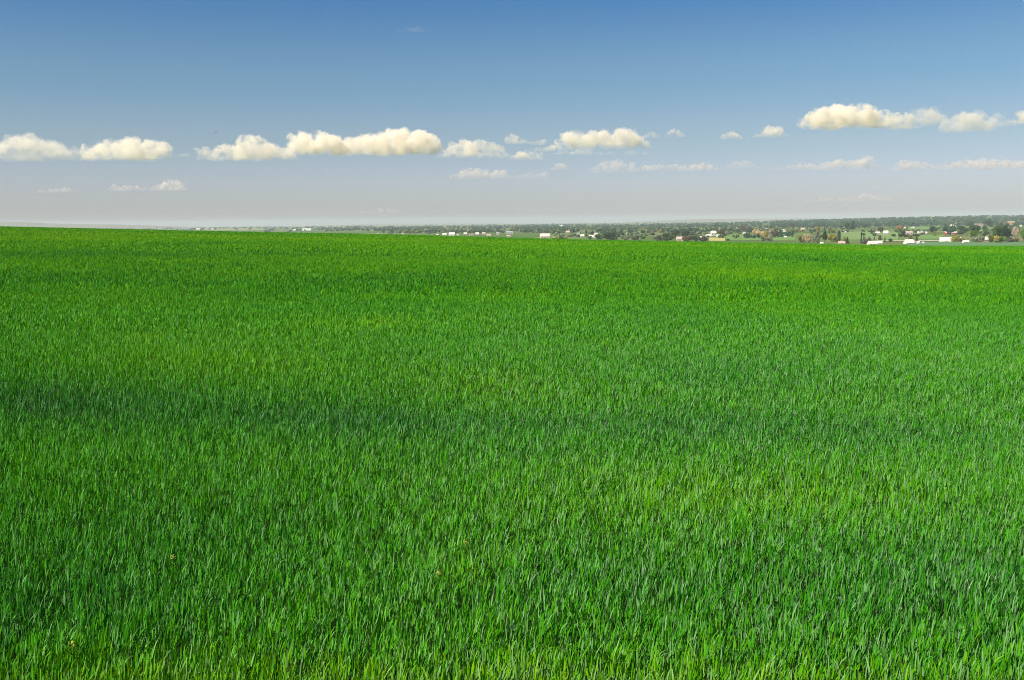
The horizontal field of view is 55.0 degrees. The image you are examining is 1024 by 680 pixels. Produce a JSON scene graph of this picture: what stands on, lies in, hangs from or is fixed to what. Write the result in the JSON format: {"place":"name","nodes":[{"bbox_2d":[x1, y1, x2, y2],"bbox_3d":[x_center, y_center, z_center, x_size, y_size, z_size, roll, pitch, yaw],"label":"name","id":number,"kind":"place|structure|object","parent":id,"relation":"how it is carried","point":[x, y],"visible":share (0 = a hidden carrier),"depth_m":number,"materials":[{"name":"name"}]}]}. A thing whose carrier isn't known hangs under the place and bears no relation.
{"place":"outdoors","nodes":[
{"label":"outdoors","id":0,"kind":"place"},
{"bbox_2d":[0,222,207,229],"bbox_3d":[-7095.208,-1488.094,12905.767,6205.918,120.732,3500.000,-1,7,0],"label":"hills","id":1,"kind":"structure","parent":0,"point":[52,225],"depth_m":12280.31,"materials":[{"name":"grey plant"}]},
{"bbox_2d":[284,223,500,226],"bbox_3d":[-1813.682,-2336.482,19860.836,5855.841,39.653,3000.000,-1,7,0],"label":"hills","id":2,"kind":"structure","parent":0,"point":[407,224],"depth_m":19072.37,"materials":[{"name":"grey plant"}]},
{"bbox_2d":[0,219,1023,679],"bbox_3d":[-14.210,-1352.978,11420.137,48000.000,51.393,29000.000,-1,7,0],"label":"ground","id":3,"kind":"structure","parent":0,"point":[648,237],"depth_m":6.86,"materials":[{"name":"green plant"}]},
{"bbox_2d":[65,640,81,679],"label":"weed","id":4,"kind":"object","parent":3,"relation":"on","point":[72,647],"visible":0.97,"depth_m":3.73,"materials":[{"name":"green plant"}]},
{"bbox_2d":[166,554,180,650],"bbox_3d":[-1.636,1.279,4.780,0.071,0.491,0.062,-1,7,0],"label":"weed","id":5,"kind":"object","parent":3,"relation":"on","point":[173,559],"visible":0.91,"depth_m":4.76,"materials":[{"name":"green plant"}]},
{"bbox_2d":[434,570,445,646],"bbox_3d":[-0.338,1.316,4.629,0.071,0.490,0.062,-1,7,0],"label":"weed","id":6,"kind":"object","parent":3,"relation":"on","point":[439,573],"visible":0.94,"depth_m":4.61,"materials":[{"name":"green plant"}]},
{"bbox_2d":[458,540,471,606],"bbox_3d":[-0.240,1.269,5.102,0.072,0.489,0.062,-1,7,0],"label":"weed","id":7,"kind":"object","parent":3,"relation":"on","point":[464,541],"visible":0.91,"depth_m":5.08,"materials":[{"name":"green plant"}]},
{"bbox_2d":[0,226,1023,679],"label":"wheat crop","id":8,"kind":"object","parent":3,"relation":"on","point":[846,314],"visible":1,"depth_m":7.52,"materials":[{"name":"green plant"}]},
{"bbox_2d":[539,233,549,237],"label":"house","id":9,"kind":"structure","parent":3,"relation":"on","point":[544,235],"depth_m":2475.56,"materials":[{"name":"white metal"}]},
{"bbox_2d":[112,215,1023,238],"bbox_3d":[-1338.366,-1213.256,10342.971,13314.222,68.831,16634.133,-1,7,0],"label":"woods","id":10,"kind":"object","parent":3,"relation":"on","point":[904,221],"visible":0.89,"depth_m":5119.07,"materials":[{"name":"green plant"}]},
{"bbox_2d":[594,234,605,239],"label":"shrub","id":11,"kind":"object","parent":3,"relation":"on","point":[598,236],"visible":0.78,"depth_m":2183.02,"materials":[{"name":"green plant"}]},
{"bbox_2d":[603,232,619,239],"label":"shrub","id":12,"kind":"object","parent":3,"relation":"on","point":[610,235],"visible":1,"depth_m":2137.16,"materials":[{"name":"green plant"}]},
{"bbox_2d":[621,235,629,239],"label":"shrub","id":13,"kind":"object","parent":3,"relation":"on","point":[625,236],"visible":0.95,"depth_m":2108.43,"materials":[{"name":"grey plant"}]},
{"bbox_2d":[630,234,639,239],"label":"shrub","id":14,"kind":"object","parent":3,"relation":"on","point":[634,237],"visible":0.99,"depth_m":2069.83,"materials":[{"name":"green plant"}]},
{"bbox_2d":[652,234,663,240],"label":"shrub","id":15,"kind":"object","parent":3,"relation":"on","point":[660,237],"visible":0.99,"depth_m":1974.77,"materials":[{"name":"plant"}]},
{"bbox_2d":[663,232,673,240],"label":"shrub","id":16,"kind":"object","parent":3,"relation":"on","point":[668,236],"visible":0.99,"depth_m":1935.61,"materials":[{"name":"green plant"}]},
{"bbox_2d":[672,230,679,238],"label":"broadleaf tree","id":17,"kind":"object","parent":3,"relation":"on","point":[676,232],"visible":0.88,"depth_m":2234.39,"materials":[{"name":"green plant"}]},
{"bbox_2d":[681,230,689,235],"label":"broadleaf tree","id":18,"kind":"object","parent":3,"relation":"on","point":[685,233],"visible":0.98,"depth_m":2226.16,"materials":[{"name":"green plant"}]},
{"bbox_2d":[682,235,693,240],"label":"shrub","id":19,"kind":"object","parent":3,"relation":"on","point":[686,238],"visible":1,"depth_m":1917.32,"materials":[{"name":"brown plant"}]},
{"bbox_2d":[697,236,707,241],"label":"shrub","id":20,"kind":"object","parent":3,"relation":"on","point":[703,238],"visible":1,"depth_m":1876.24,"materials":[{"name":"plant"}]},
{"bbox_2d":[752,229,759,235],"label":"broadleaf tree","id":21,"kind":"object","parent":3,"relation":"on","point":[756,231],"visible":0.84,"depth_m":2329.41,"materials":[{"name":"yellow plant"}]},
{"bbox_2d":[769,229,773,237],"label":"broadleaf tree","id":22,"kind":"object","parent":3,"relation":"on","point":[771,231],"visible":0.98,"depth_m":2184.03,"materials":[{"name":"beige plant"}]},
{"bbox_2d":[802,233,806,242],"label":"broadleaf tree","id":23,"kind":"object","parent":3,"relation":"on","point":[804,238],"visible":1,"depth_m":1726.29,"materials":[{"name":"beige plant"}]},
{"bbox_2d":[806,234,810,242],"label":"broadleaf tree","id":24,"kind":"object","parent":3,"relation":"on","point":[808,236],"visible":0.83,"depth_m":1713.44,"materials":[{"name":"brown plant"}]},
{"bbox_2d":[810,233,816,242],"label":"broadleaf tree","id":25,"kind":"object","parent":3,"relation":"on","point":[813,237],"visible":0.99,"depth_m":1691.78,"materials":[{"name":"green plant"}]},
{"bbox_2d":[815,231,820,242],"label":"broadleaf tree","id":26,"kind":"object","parent":3,"relation":"on","point":[817,234],"visible":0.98,"depth_m":1688.17,"materials":[{"name":"green plant"}]},
{"bbox_2d":[822,230,827,240],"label":"broadleaf tree","id":27,"kind":"object","parent":3,"relation":"on","point":[824,236],"visible":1,"depth_m":1658.68,"materials":[{"name":"green plant"}]},
{"bbox_2d":[828,234,836,241],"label":"shrub","id":28,"kind":"object","parent":3,"relation":"on","point":[832,237],"visible":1,"depth_m":1751.66,"materials":[{"name":"yellow plant"}]},
{"bbox_2d":[837,231,840,240],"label":"poplar tree","id":29,"kind":"object","parent":3,"relation":"on","point":[838,236],"visible":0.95,"depth_m":1738.70,"materials":[{"name":"green plant"}]},
{"bbox_2d":[849,221,856,231],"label":"broadleaf tree","id":30,"kind":"object","parent":3,"relation":"on","point":[852,226],"visible":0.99,"depth_m":2950.99,"materials":[{"name":"green plant"}]},
{"bbox_2d":[866,241,877,244],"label":"farmhouse","id":31,"kind":"object","parent":3,"relation":"on","point":[872,243],"visible":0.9,"depth_m":1526.21,"materials":[{"name":"white metal"}]},
{"bbox_2d":[903,239,914,243],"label":"barn","id":32,"kind":"structure","parent":3,"relation":"on","point":[908,241],"depth_m":1554.73,"materials":[{"name":"white metal"}]},
{"bbox_2d":[929,227,937,231],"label":"broadleaf tree","id":33,"kind":"object","parent":3,"relation":"on","point":[931,229],"visible":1,"depth_m":2414.28,"materials":[{"name":"green plant"}]},
{"bbox_2d":[939,237,952,241],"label":"barn","id":34,"kind":"structure","parent":3,"relation":"on","point":[944,239],"depth_m":1669.44,"materials":[{"name":"white metal"}]},
{"bbox_2d":[943,231,957,234],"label":"barn","id":35,"kind":"structure","parent":3,"relation":"on","point":[952,233],"depth_m":2388.42,"materials":[{"name":"pink tile"}]},
{"bbox_2d":[946,226,956,235],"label":"broadleaf tree","id":36,"kind":"object","parent":3,"relation":"on","point":[951,229],"visible":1,"depth_m":2253.46,"materials":[{"name":"green plant"}]},
{"bbox_2d":[970,229,978,238],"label":"broadleaf tree","id":37,"kind":"object","parent":3,"relation":"on","point":[973,233],"visible":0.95,"depth_m":1618.49,"materials":[{"name":"green plant"}]},
{"bbox_2d":[970,225,980,230],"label":"broadleaf tree","id":38,"kind":"object","parent":3,"relation":"on","point":[978,227],"visible":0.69,"depth_m":2327.45,"materials":[{"name":"green plant"}]},
{"bbox_2d":[971,236,979,241],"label":"shrub","id":39,"kind":"object","parent":3,"relation":"on","point":[975,238],"visible":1,"depth_m":1606.09,"materials":[{"name":"green plant"}]},
{"bbox_2d":[978,236,984,241],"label":"shrub","id":40,"kind":"object","parent":3,"relation":"on","point":[981,238],"visible":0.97,"depth_m":1602.69,"materials":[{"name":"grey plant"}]},
{"bbox_2d":[984,220,991,225],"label":"broadleaf tree","id":41,"kind":"object","parent":3,"relation":"on","point":[989,222],"visible":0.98,"depth_m":3918.90,"materials":[{"name":"green plant"}]},
{"bbox_2d":[988,234,993,241],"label":"shrub","id":42,"kind":"object","parent":3,"relation":"on","point":[990,237],"visible":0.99,"depth_m":1583.66,"materials":[{"name":"green plant"}]},
{"bbox_2d":[993,235,999,242],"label":"shrub","id":43,"kind":"object","parent":3,"relation":"on","point":[997,239],"visible":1,"depth_m":1572.12,"materials":[{"name":"yellow plant"}]},
{"bbox_2d":[992,226,1002,237],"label":"broadleaf tree","id":44,"kind":"object","parent":3,"relation":"on","point":[996,229],"visible":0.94,"depth_m":1609.85,"materials":[{"name":"green plant"}]},
{"bbox_2d":[999,236,1007,241],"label":"shrub","id":45,"kind":"object","parent":3,"relation":"on","point":[1004,238],"visible":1,"depth_m":1576.00,"materials":[{"name":"green plant"}]},
{"bbox_2d":[999,226,1011,241],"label":"broadleaf tree","id":46,"kind":"object","parent":3,"relation":"on","point":[1005,231],"visible":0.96,"depth_m":1597.91,"materials":[{"name":"green plant"}]},
{"bbox_2d":[1012,227,1018,238],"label":"broadleaf tree","id":47,"kind":"object","parent":3,"relation":"on","point":[1015,231],"visible":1,"depth_m":1674.97,"materials":[{"name":"brown plant"}]},
{"bbox_2d":[1019,228,1023,241],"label":"broadleaf tree","id":48,"kind":"object","parent":3,"relation":"on","point":[1022,233],"visible":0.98,"depth_m":1606.13,"materials":[{"name":"green plant"}]},
{"bbox_2d":[0,0,1023,226],"label":"sky","id":49,"kind":"structure","parent":0,"point":[181,113],"materials":[{"name":"blue"}]},
{"bbox_2d":[709,238,724,240],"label":"field","id":50,"kind":"structure","parent":0,"point":[716,239],"depth_m":2048.81,"materials":[{"name":"yellow plant"}]},
{"bbox_2d":[607,218,829,223],"bbox_3d":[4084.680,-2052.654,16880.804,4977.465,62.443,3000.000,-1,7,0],"label":"hills","id":51,"kind":"structure","parent":0,"point":[709,220],"depth_m":16139.86,"materials":[{"name":"grey plant"}]},
{"bbox_2d":[726,234,794,239],"bbox_3d":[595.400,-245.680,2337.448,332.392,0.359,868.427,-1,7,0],"label":"field","id":52,"kind":"structure","parent":0,"point":[740,237],"depth_m":2144.69,"materials":[{"name":"green plant"}]},
{"bbox_2d":[841,231,897,239],"bbox_3d":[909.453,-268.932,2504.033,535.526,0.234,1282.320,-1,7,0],"label":"field","id":53,"kind":"structure","parent":0,"point":[853,235],"depth_m":2317.11,"materials":[{"name":"green plant"}]},
{"bbox_2d":[882,240,938,240],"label":"lane","id":54,"kind":"structure","parent":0,"point":[914,240],"depth_m":1760.64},
{"bbox_2d":[919,235,942,238],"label":"field","id":55,"kind":"structure","parent":0,"point":[928,237],"depth_m":2121.00,"materials":[{"name":"green plant"}]},
{"bbox_2d":[908,226,972,228],"bbox_3d":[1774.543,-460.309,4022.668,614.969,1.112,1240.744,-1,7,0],"label":"field","id":56,"kind":"structure","parent":0,"point":[921,227],"depth_m":4170.41,"materials":[{"name":"green plant"}]},
{"bbox_2d":[907,242,1023,245],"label":"field","id":57,"kind":"structure","parent":0,"point":[973,243],"depth_m":1508.84,"materials":[{"name":"green plant"}]}
]}

